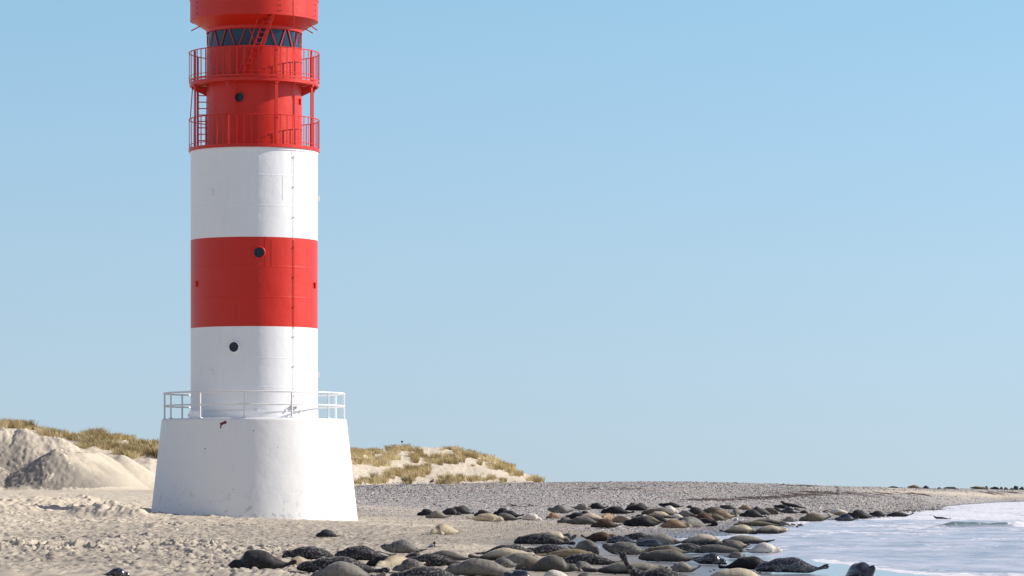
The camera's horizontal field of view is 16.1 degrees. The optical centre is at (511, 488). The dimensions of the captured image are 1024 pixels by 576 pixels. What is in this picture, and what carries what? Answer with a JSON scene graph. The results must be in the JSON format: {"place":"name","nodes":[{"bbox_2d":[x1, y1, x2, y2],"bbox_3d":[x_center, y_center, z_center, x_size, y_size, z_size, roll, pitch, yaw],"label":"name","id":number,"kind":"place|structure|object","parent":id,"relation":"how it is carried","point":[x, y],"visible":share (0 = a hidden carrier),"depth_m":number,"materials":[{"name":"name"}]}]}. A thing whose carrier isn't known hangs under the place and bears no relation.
{"place":"outdoors","nodes":[
{"label":"outdoors","id":0,"kind":"place"},
{"bbox_2d":[6,427,547,484],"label":"dunes","id":1,"kind":"structure","parent":0,"point":[466,468],"depth_m":291.26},
{"bbox_2d":[0,418,158,458],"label":"marram slope","id":2,"kind":"structure","parent":1,"relation":"on","point":[133,448],"depth_m":244.47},
{"bbox_2d":[144,449,157,458],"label":"grass tuft","id":3,"kind":"object","parent":1,"relation":"on","point":[153,456],"visible":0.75,"depth_m":239.36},
{"bbox_2d":[0,428,1023,575],"bbox_3d":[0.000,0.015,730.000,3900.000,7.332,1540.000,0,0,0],"label":"beach","id":4,"kind":"structure","parent":0,"point":[44,532],"depth_m":120.49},
{"bbox_2d":[0,428,154,489],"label":"sand heap","id":5,"kind":"object","parent":4,"relation":"on","point":[87,469],"visible":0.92,"depth_m":206.84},
{"bbox_2d":[103,567,129,575],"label":"seal","id":6,"kind":"object","parent":4,"relation":"on","point":[118,571],"visible":1,"depth_m":55.95,"materials":[{"name":"fur"}]},
{"bbox_2d":[151,0,357,520],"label":"lighthouse","id":7,"kind":"object","parent":4,"relation":"on","point":[253,435],"visible":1,"depth_m":142.74,"materials":[{"name":"white paint"}]},
{"bbox_2d":[228,549,296,569],"bbox_3d":[-4.331,1.231,62.872,1.200,0.353,0.410,1,0,0],"label":"seal","id":8,"kind":"object","parent":4,"relation":"on","point":[258,559],"visible":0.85,"depth_m":62.73,"materials":[{"name":"grey fur"}]},
{"bbox_2d":[286,556,306,566],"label":"seal","id":9,"kind":"object","parent":4,"relation":"on","point":[299,559],"visible":0.42,"depth_m":65.30,"materials":[{"name":"beige fur"}]},
{"bbox_2d":[282,546,335,559],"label":"seal","id":10,"kind":"object","parent":4,"relation":"on","point":[309,552],"visible":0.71,"depth_m":70.91,"materials":[{"name":"fur"}]},
{"bbox_2d":[316,529,340,536],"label":"seal","id":11,"kind":"object","parent":4,"relation":"on","point":[326,533],"visible":0.96,"depth_m":104.11,"materials":[{"name":"grey fur"}]},
{"bbox_2d":[297,556,389,572],"bbox_3d":[-2.819,1.270,60.551,1.557,0.292,0.348,1,0,0],"label":"seal","id":12,"kind":"object","parent":4,"relation":"on","point":[315,565],"visible":0.69,"depth_m":60.47,"materials":[{"name":"fur"}]},
{"bbox_2d":[311,561,385,575],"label":"seal","id":13,"kind":"object","parent":4,"relation":"on","point":[340,568],"visible":1,"depth_m":55.86,"materials":[{"name":"grey fur"}]},
{"bbox_2d":[334,545,394,560],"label":"seal","id":14,"kind":"object","parent":4,"relation":"on","point":[361,552],"visible":0.73,"depth_m":71.83,"materials":[{"name":"fur"}]},
{"bbox_2d":[366,555,387,565],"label":"seal","id":15,"kind":"object","parent":4,"relation":"on","point":[375,560],"visible":0.55,"depth_m":66.14,"materials":[{"name":"black fur"}]},
{"bbox_2d":[376,555,425,566],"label":"seal","id":16,"kind":"object","parent":4,"relation":"on","point":[393,560],"visible":0.47,"depth_m":65.51,"materials":[{"name":"beige fur"}]},
{"bbox_2d":[381,539,427,552],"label":"seal","id":17,"kind":"object","parent":4,"relation":"on","point":[401,546],"visible":0.96,"depth_m":78.79,"materials":[{"name":"silver fur"}]},
{"bbox_2d":[392,558,434,570],"bbox_3d":[-1.701,1.314,62.617,0.738,0.223,0.252,1,0,0],"label":"seal","id":18,"kind":"object","parent":4,"relation":"on","point":[408,563],"visible":0.68,"depth_m":62.52,"materials":[{"name":"silver fur"}]},
{"bbox_2d":[390,566,454,575],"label":"seal","id":19,"kind":"object","parent":4,"relation":"on","point":[423,571],"visible":1,"depth_m":55.88,"materials":[{"name":"fur"}]},
{"bbox_2d":[417,509,431,515],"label":"seal","id":20,"kind":"object","parent":4,"relation":"on","point":[423,512],"visible":0.66,"depth_m":163.82,"materials":[{"name":"black fur"}]},
{"bbox_2d":[407,553,460,566],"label":"seal","id":21,"kind":"object","parent":4,"relation":"on","point":[430,559],"visible":0.51,"depth_m":66.82,"materials":[{"name":"fur"}]},
{"bbox_2d":[425,510,450,517],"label":"seal","id":22,"kind":"object","parent":4,"relation":"on","point":[436,514],"visible":1,"depth_m":156.96,"materials":[{"name":"grey fur"}]},
{"bbox_2d":[430,523,463,534],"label":"seal","id":23,"kind":"object","parent":4,"relation":"on","point":[442,528],"visible":1,"depth_m":114.46,"materials":[{"name":"beige fur"}]},
{"bbox_2d":[350,443,545,483],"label":"dune grass","id":24,"kind":"structure","parent":4,"relation":"on","point":[390,455],"depth_m":293.21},
{"bbox_2d":[431,550,469,560],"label":"seal","id":25,"kind":"object","parent":4,"relation":"on","point":[453,555],"visible":0.56,"depth_m":73.50,"materials":[{"name":"grey fur"}]},
{"bbox_2d":[442,508,460,514],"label":"seal","id":26,"kind":"object","parent":4,"relation":"on","point":[450,511],"visible":0.88,"depth_m":167.07,"materials":[{"name":"grey fur"}]},
{"bbox_2d":[453,506,473,513],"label":"seal","id":27,"kind":"object","parent":4,"relation":"on","point":[461,509],"visible":0.67,"depth_m":169.81,"materials":[{"name":"grey fur"}]},
{"bbox_2d":[445,558,512,575],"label":"seal","id":28,"kind":"object","parent":4,"relation":"on","point":[475,567],"visible":0.85,"depth_m":60.28,"materials":[{"name":"grey fur"}]},
{"bbox_2d":[466,513,503,520],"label":"seal","id":29,"kind":"object","parent":4,"relation":"on","point":[486,517],"visible":1,"depth_m":150.25,"materials":[{"name":"beige fur"}]},
{"bbox_2d":[468,548,537,560],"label":"seal","id":30,"kind":"object","parent":4,"relation":"on","point":[493,555],"visible":0.6,"depth_m":74.08,"materials":[{"name":"beige fur"}]},
{"bbox_2d":[474,545,534,554],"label":"seal","id":31,"kind":"object","parent":4,"relation":"on","point":[517,547],"visible":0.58,"depth_m":80.48,"materials":[{"name":"fur"}]},
{"bbox_2d":[494,557,521,567],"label":"seal","id":32,"kind":"object","parent":4,"relation":"on","point":[505,562],"visible":0.7,"depth_m":67.72,"materials":[{"name":"silver fur"}]},
{"bbox_2d":[498,513,520,520],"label":"seal","id":33,"kind":"object","parent":4,"relation":"on","point":[507,517],"visible":0.75,"depth_m":154.56,"materials":[{"name":"grey fur"}]},
{"bbox_2d":[497,510,523,516],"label":"seal","id":34,"kind":"object","parent":4,"relation":"on","point":[513,513],"visible":0.52,"depth_m":163.42,"materials":[{"name":"black fur"}]},
{"bbox_2d":[503,570,530,575],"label":"seal","id":35,"kind":"object","parent":4,"relation":"on","point":[519,573],"visible":1,"depth_m":57.89,"materials":[{"name":"fur"}]},
{"bbox_2d":[502,553,539,564],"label":"seal","id":36,"kind":"object","parent":4,"relation":"on","point":[517,558],"visible":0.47,"depth_m":71.06,"materials":[{"name":"grey fur"}]},
{"bbox_2d":[515,558,537,569],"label":"seal","id":37,"kind":"object","parent":4,"relation":"on","point":[528,562],"visible":0.38,"depth_m":66.57,"materials":[{"name":"grey fur"}]},
{"bbox_2d":[521,513,541,519],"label":"seal","id":38,"kind":"object","parent":4,"relation":"on","point":[530,516],"visible":0.94,"depth_m":156.70,"materials":[{"name":"fur"}]},
{"bbox_2d":[514,533,575,544],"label":"seal","id":39,"kind":"object","parent":4,"relation":"on","point":[540,538],"visible":0.95,"depth_m":100.48,"materials":[{"name":"fur"}]},
{"bbox_2d":[521,555,577,571],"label":"seal","id":40,"kind":"object","parent":4,"relation":"on","point":[549,562],"visible":0.9,"depth_m":65.19,"materials":[{"name":"grey fur"}]},
{"bbox_2d":[81,480,1023,575],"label":"shingle","id":41,"kind":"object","parent":4,"relation":"on","point":[510,486],"visible":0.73,"depth_m":241.84,"materials":[{"name":"gravel"}]},
{"bbox_2d":[781,501,804,507],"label":"seal","id":42,"kind":"object","parent":41,"relation":"on","point":[790,505],"visible":0.86,"depth_m":218.36,"materials":[{"name":"black fur"}]},
{"bbox_2d":[886,512,913,516],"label":"seal","id":43,"kind":"object","parent":41,"relation":"on","point":[896,514],"visible":1,"depth_m":205.21,"materials":[{"name":"grey fur"}]},
{"bbox_2d":[544,570,566,575],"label":"seal","id":44,"kind":"object","parent":4,"relation":"on","point":[553,573],"visible":1,"depth_m":56.04,"materials":[{"name":"fur"}]},
{"bbox_2d":[527,544,585,553],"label":"seal","id":45,"kind":"object","parent":4,"relation":"on","point":[545,548],"visible":0.52,"depth_m":82.72,"materials":[{"name":"fur"}]},
{"bbox_2d":[546,531,569,541],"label":"seal","id":46,"kind":"object","parent":4,"relation":"on","point":[560,536],"visible":0.46,"depth_m":105.91,"materials":[{"name":"beige fur"}]},
{"bbox_2d":[547,505,573,512],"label":"seal","id":47,"kind":"object","parent":4,"relation":"on","point":[558,509],"visible":1,"depth_m":177.91,"materials":[{"name":"silver fur"}]},
{"bbox_2d":[535,549,591,556],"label":"seal","id":48,"kind":"object","parent":4,"relation":"on","point":[565,553],"visible":0.63,"depth_m":80.17,"materials":[{"name":"beige fur"}]},
{"bbox_2d":[565,512,582,518],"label":"seal","id":49,"kind":"object","parent":4,"relation":"on","point":[573,515],"visible":0.5,"depth_m":162.62,"materials":[{"name":"black fur"}]},
{"bbox_2d":[566,517,595,524],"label":"seal","id":50,"kind":"object","parent":4,"relation":"on","point":[583,520],"visible":0.84,"depth_m":145.89,"materials":[{"name":"grey fur"}]},
{"bbox_2d":[571,503,590,509],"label":"seal","id":51,"kind":"object","parent":4,"relation":"on","point":[582,506],"visible":1,"depth_m":185.53,"materials":[{"name":"grey fur"}]},
{"bbox_2d":[568,539,599,554],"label":"seal","id":52,"kind":"object","parent":4,"relation":"on","point":[589,545],"visible":0.66,"depth_m":84.65,"materials":[{"name":"grey fur"}]},
{"bbox_2d":[574,561,598,571],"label":"seal","id":53,"kind":"object","parent":4,"relation":"on","point":[579,565],"visible":0.55,"depth_m":66.14,"materials":[{"name":"silver fur"}]},
{"bbox_2d":[562,553,622,564],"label":"seal","id":54,"kind":"object","parent":4,"relation":"on","point":[593,559],"visible":0.66,"depth_m":72.45,"materials":[{"name":"fur"}]},
{"bbox_2d":[579,513,612,521],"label":"seal","id":55,"kind":"object","parent":4,"relation":"on","point":[595,517],"visible":0.37,"depth_m":153.00,"materials":[{"name":"beige fur"}]},
{"bbox_2d":[588,503,607,508],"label":"seal","id":56,"kind":"object","parent":4,"relation":"on","point":[596,506],"visible":0.94,"depth_m":188.03,"materials":[{"name":"black fur"}]},
{"bbox_2d":[581,532,615,541],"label":"seal","id":57,"kind":"object","parent":4,"relation":"on","point":[601,536],"visible":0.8,"depth_m":108.24,"materials":[{"name":"brown fur"}]},
{"bbox_2d":[590,519,620,527],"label":"seal","id":58,"kind":"object","parent":4,"relation":"on","point":[603,523],"visible":1,"depth_m":137.96,"materials":[{"name":"brown fur"}]},
{"bbox_2d":[600,506,634,513],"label":"seal","id":59,"kind":"object","parent":4,"relation":"on","point":[614,510],"visible":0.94,"depth_m":178.56,"materials":[{"name":"black fur"}]},
{"bbox_2d":[606,535,634,542],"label":"seal","id":60,"kind":"object","parent":4,"relation":"on","point":[615,539],"visible":0.67,"depth_m":104.88,"materials":[{"name":"fur"}]},
{"bbox_2d":[612,515,628,522],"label":"seal","id":61,"kind":"object","parent":4,"relation":"on","point":[620,519],"visible":0.75,"depth_m":153.90,"materials":[{"name":"beige fur"}]},
{"bbox_2d":[582,562,671,573],"bbox_3d":[2.061,1.419,64.934,1.616,0.230,0.294,1,0,0],"label":"seal","id":62,"kind":"object","parent":4,"relation":"on","point":[618,568],"visible":0.72,"depth_m":64.85,"materials":[{"name":"fur"}]},
{"bbox_2d":[602,542,652,554],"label":"seal","id":63,"kind":"object","parent":4,"relation":"on","point":[628,548],"visible":0.94,"depth_m":84.98,"materials":[{"name":"silver fur"}]},
{"bbox_2d":[625,504,647,510],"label":"seal","id":64,"kind":"object","parent":4,"relation":"on","point":[637,507],"visible":0.93,"depth_m":187.09,"materials":[{"name":"black fur"}]},
{"bbox_2d":[623,516,662,526],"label":"seal","id":65,"kind":"object","parent":4,"relation":"on","point":[644,521],"visible":1,"depth_m":142.00,"materials":[{"name":"black fur"}]},
{"bbox_2d":[619,551,686,575],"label":"seal","id":66,"kind":"object","parent":4,"relation":"on","point":[634,571],"visible":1,"depth_m":56.29,"materials":[{"name":"fur"}]},
{"bbox_2d":[641,508,676,514],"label":"seal","id":67,"kind":"object","parent":4,"relation":"on","point":[651,511],"visible":0.61,"depth_m":178.89,"materials":[{"name":"grey fur"}]},
{"bbox_2d":[647,511,676,517],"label":"seal","id":68,"kind":"object","parent":4,"relation":"on","point":[660,513],"visible":0.7,"depth_m":172.39,"materials":[{"name":"beige fur"}]},
{"bbox_2d":[638,549,701,561],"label":"seal","id":69,"kind":"object","parent":4,"relation":"on","point":[669,555],"visible":1,"depth_m":77.42,"materials":[{"name":"grey fur"}]},
{"bbox_2d":[646,545,693,553],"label":"seal","id":70,"kind":"object","parent":4,"relation":"on","point":[663,547],"visible":0.53,"depth_m":87.03,"materials":[{"name":"grey fur"}]},
{"bbox_2d":[658,502,681,507],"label":"seal","id":71,"kind":"object","parent":4,"relation":"on","point":[672,504],"visible":0.81,"depth_m":195.88,"materials":[{"name":"black fur"}]},
{"bbox_2d":[660,519,689,527],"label":"seal","id":72,"kind":"object","parent":4,"relation":"on","point":[671,523],"visible":0.96,"depth_m":140.13,"materials":[{"name":"beige fur"}]},
{"bbox_2d":[673,510,692,516],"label":"seal","id":73,"kind":"object","parent":4,"relation":"on","point":[684,513],"visible":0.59,"depth_m":176.41,"materials":[{"name":"grey fur"}]},
{"bbox_2d":[670,562,700,571],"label":"seal","id":74,"kind":"object","parent":4,"relation":"on","point":[680,567],"visible":0.89,"depth_m":67.38,"materials":[{"name":"grey fur"}]},
{"bbox_2d":[680,516,710,527],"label":"seal","id":75,"kind":"object","parent":4,"relation":"on","point":[691,521],"visible":0.89,"depth_m":142.81,"materials":[{"name":"silver fur"}]},
{"bbox_2d":[687,507,706,514],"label":"seal","id":76,"kind":"object","parent":4,"relation":"on","point":[695,510],"visible":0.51,"depth_m":181.81,"materials":[{"name":"grey fur"}]},
{"bbox_2d":[690,512,718,520],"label":"seal","id":77,"kind":"object","parent":4,"relation":"on","point":[701,515],"visible":0.57,"depth_m":166.31,"materials":[{"name":"brown fur"}]},
{"bbox_2d":[699,518,717,525],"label":"seal","id":78,"kind":"object","parent":4,"relation":"on","point":[708,521],"visible":0.48,"depth_m":147.36,"materials":[{"name":"black fur"}]},
{"bbox_2d":[690,552,726,564],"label":"seal","id":79,"kind":"object","parent":4,"relation":"on","point":[713,558],"visible":1,"depth_m":75.55,"materials":[{"name":"fur"}]},
{"bbox_2d":[703,507,728,512],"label":"seal","id":80,"kind":"object","parent":4,"relation":"on","point":[710,510],"visible":0.61,"depth_m":186.75,"materials":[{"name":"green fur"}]},
{"bbox_2d":[711,514,728,520],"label":"seal","id":81,"kind":"object","parent":4,"relation":"on","point":[717,517],"visible":0.7,"depth_m":171.13,"materials":[{"name":"fur"}]},
{"bbox_2d":[709,510,736,518],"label":"seal","id":82,"kind":"object","parent":4,"relation":"on","point":[725,514],"visible":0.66,"depth_m":175.88,"materials":[{"name":"beige fur"}]},
{"bbox_2d":[710,568,759,575],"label":"seal","id":83,"kind":"object","parent":4,"relation":"on","point":[737,572],"visible":1,"depth_m":57.43,"materials":[{"name":"beige fur"}]},
{"bbox_2d":[718,556,767,569],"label":"seal","id":84,"kind":"object","parent":4,"relation":"on","point":[750,562],"visible":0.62,"depth_m":70.87,"materials":[{"name":"black fur"}]},
{"bbox_2d":[739,509,766,516],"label":"seal","id":85,"kind":"object","parent":4,"relation":"on","point":[751,513],"visible":1,"depth_m":181.87,"materials":[{"name":"grey fur"}]},
{"bbox_2d":[733,521,787,525],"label":"seal","id":86,"kind":"object","parent":4,"relation":"on","point":[755,523],"visible":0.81,"depth_m":151.69,"materials":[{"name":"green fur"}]},
{"bbox_2d":[500,484,1022,526],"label":"seal","id":87,"kind":"object","parent":4,"relation":"on","point":[781,495],"visible":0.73,"depth_m":271.80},
{"bbox_2d":[738,517,786,523],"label":"seal","id":88,"kind":"object","parent":4,"relation":"on","point":[771,520],"visible":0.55,"depth_m":157.83,"materials":[{"name":"fur"}]},
{"bbox_2d":[756,508,773,514],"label":"seal","id":89,"kind":"object","parent":4,"relation":"on","point":[761,511],"visible":0.75,"depth_m":188.70,"materials":[{"name":"grey fur"}]},
{"bbox_2d":[780,507,799,513],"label":"seal","id":90,"kind":"object","parent":4,"relation":"on","point":[789,510],"visible":1,"depth_m":196.75,"materials":[{"name":"fur"}]},
{"bbox_2d":[847,510,873,518],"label":"seal","id":91,"kind":"object","parent":4,"relation":"on","point":[860,514],"visible":0.87,"depth_m":190.00,"materials":[{"name":"grey fur"}]},
{"bbox_2d":[869,511,888,516],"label":"seal","id":92,"kind":"object","parent":4,"relation":"on","point":[878,514],"visible":0.94,"depth_m":204.53,"materials":[{"name":"grey fur"}]},
{"bbox_2d":[0,0,1023,488],"label":"sky","id":93,"kind":"structure","parent":0,"point":[739,241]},
{"bbox_2d":[634,502,1023,575],"bbox_3d":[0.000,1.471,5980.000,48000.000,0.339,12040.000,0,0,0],"label":"sea","id":94,"kind":"structure","parent":0,"point":[985,539],"depth_m":105.20,"materials":[{"name":"liquid"}]},
{"bbox_2d":[624,532,646,539],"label":"seal","id":95,"kind":"object","parent":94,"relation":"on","point":[635,536],"visible":0.58,"depth_m":111.87,"materials":[{"name":"fur"}]},
{"bbox_2d":[636,539,669,546],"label":"seal","id":96,"kind":"object","parent":94,"relation":"on","point":[650,543],"visible":0.88,"depth_m":98.64,"materials":[{"name":"fur"}]},
{"bbox_2d":[635,533,682,544],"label":"seal","id":97,"kind":"object","parent":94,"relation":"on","point":[663,538],"visible":0.68,"depth_m":102.52,"materials":[{"name":"grey fur"}]},
{"bbox_2d":[674,543,702,552],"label":"seal","id":98,"kind":"object","parent":94,"relation":"on","point":[689,547],"visible":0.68,"depth_m":89.46,"materials":[{"name":"fur"}]},
{"bbox_2d":[674,534,721,544],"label":"seal","id":99,"kind":"object","parent":94,"relation":"on","point":[700,539],"visible":0.77,"depth_m":102.07,"materials":[{"name":"beige fur"}]},
{"bbox_2d":[700,544,749,552],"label":"seal","id":100,"kind":"object","parent":94,"relation":"on","point":[715,548],"visible":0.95,"depth_m":89.47,"materials":[{"name":"grey fur"}]},
{"bbox_2d":[717,540,749,549],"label":"seal","id":101,"kind":"object","parent":94,"relation":"on","point":[734,544],"visible":0.66,"depth_m":93.83,"materials":[{"name":"grey fur"}]},
{"bbox_2d":[724,551,746,558],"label":"seal","id":102,"kind":"object","parent":94,"relation":"on","point":[736,554],"visible":0.88,"depth_m":82.50,"materials":[{"name":"silver fur"}]},
{"bbox_2d":[719,524,755,533],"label":"seal","id":103,"kind":"object","parent":94,"relation":"on","point":[741,529],"visible":1,"depth_m":127.34,"materials":[{"name":"beige fur"}]},
{"bbox_2d":[722,535,774,543],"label":"seal","id":104,"kind":"object","parent":94,"relation":"on","point":[745,539],"visible":0.76,"depth_m":103.93,"materials":[{"name":"fur"}]},
{"bbox_2d":[742,542,781,552],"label":"seal","id":105,"kind":"object","parent":94,"relation":"on","point":[763,547],"visible":1,"depth_m":88.78,"materials":[{"name":"fur"}]},
{"bbox_2d":[756,525,787,533],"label":"seal","id":106,"kind":"object","parent":94,"relation":"on","point":[770,529],"visible":1,"depth_m":127.35,"materials":[{"name":"beige fur"}]},
{"bbox_2d":[781,516,797,521],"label":"seal","id":107,"kind":"object","parent":94,"relation":"on","point":[790,519],"visible":0.99,"depth_m":174.33,"materials":[{"name":"grey fur"}]},
{"bbox_2d":[755,557,828,572],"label":"seal","id":108,"kind":"object","parent":94,"relation":"on","point":[789,565],"visible":1,"depth_m":68.32,"materials":[{"name":"fur"}]},
{"bbox_2d":[799,513,830,520],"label":"seal","id":109,"kind":"object","parent":94,"relation":"on","point":[812,517],"visible":1,"depth_m":175.58,"materials":[{"name":"beige fur"}]},
{"bbox_2d":[834,513,858,520],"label":"seal","id":110,"kind":"object","parent":94,"relation":"on","point":[844,517],"visible":1,"depth_m":176.97,"materials":[{"name":"fur"}]},
{"bbox_2d":[845,562,875,575],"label":"seal","id":111,"kind":"object","parent":94,"relation":"on","point":[860,569],"visible":1,"depth_m":62.50,"materials":[{"name":"fur"}]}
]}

